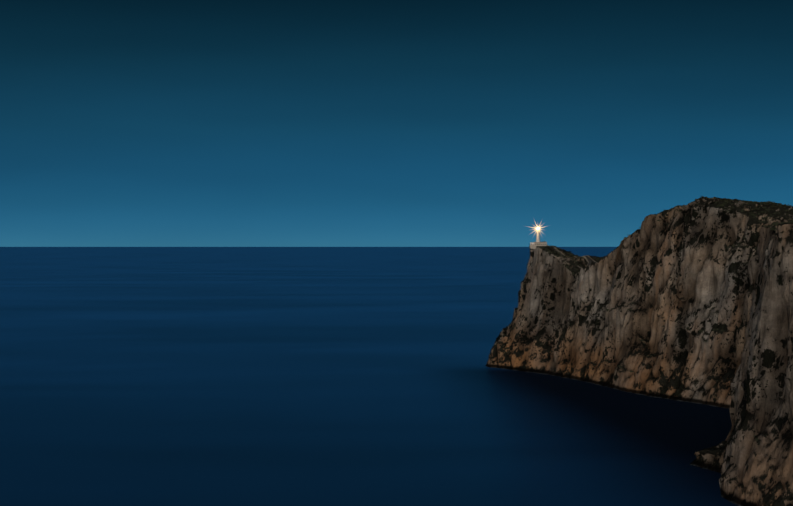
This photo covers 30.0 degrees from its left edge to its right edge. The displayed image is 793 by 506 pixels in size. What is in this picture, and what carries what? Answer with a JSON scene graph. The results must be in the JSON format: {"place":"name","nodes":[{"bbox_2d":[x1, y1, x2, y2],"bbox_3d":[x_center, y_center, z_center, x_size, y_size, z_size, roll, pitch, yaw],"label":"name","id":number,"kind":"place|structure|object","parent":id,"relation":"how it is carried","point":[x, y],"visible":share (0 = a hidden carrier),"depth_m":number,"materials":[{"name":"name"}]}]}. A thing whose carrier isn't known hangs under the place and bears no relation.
{"place":"outdoors","nodes":[
{"label":"outdoors","id":0,"kind":"place"},
{"bbox_2d":[0,247,737,505],"bbox_3d":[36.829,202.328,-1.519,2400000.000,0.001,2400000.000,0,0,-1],"label":"sea","id":1,"kind":"structure","parent":0,"point":[247,376],"depth_m":1997.16,"materials":[{"name":"liquid"}]},
{"bbox_2d":[0,0,792,246],"label":"sky","id":2,"kind":"structure","parent":0,"point":[124,123],"materials":[{"name":"blue"}]},
{"bbox_2d":[552,246,596,262],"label":"lighthouse road","id":3,"kind":"structure","parent":0,"point":[561,253],"depth_m":2443.30,"materials":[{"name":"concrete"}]},
{"bbox_2d":[577,256,590,267],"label":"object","id":4,"kind":"object","parent":3,"relation":"on","point":[587,260],"visible":0.4,"depth_m":2384.30,"materials":[{"name":"stone"}]},
{"bbox_2d":[485,197,792,505],"bbox_3d":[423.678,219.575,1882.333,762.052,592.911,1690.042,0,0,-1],"label":"cliff terrain","id":5,"kind":"structure","parent":0,"point":[673,279],"depth_m":1986.62,"materials":[{"name":"stone"}]},
{"bbox_2d":[529,227,548,248],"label":"lighthouse","id":6,"kind":"object","parent":5,"relation":"on","point":[532,245],"visible":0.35,"depth_m":2488.27,"materials":[{"name":"stone"}]},
{"bbox_2d":[495,196,792,441],"bbox_3d":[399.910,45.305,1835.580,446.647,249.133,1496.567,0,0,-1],"label":"vegetation","id":7,"kind":"object","parent":5,"relation":"on","point":[752,214],"visible":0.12,"depth_m":1996.69,"materials":[{"name":"green plant"}]}
]}

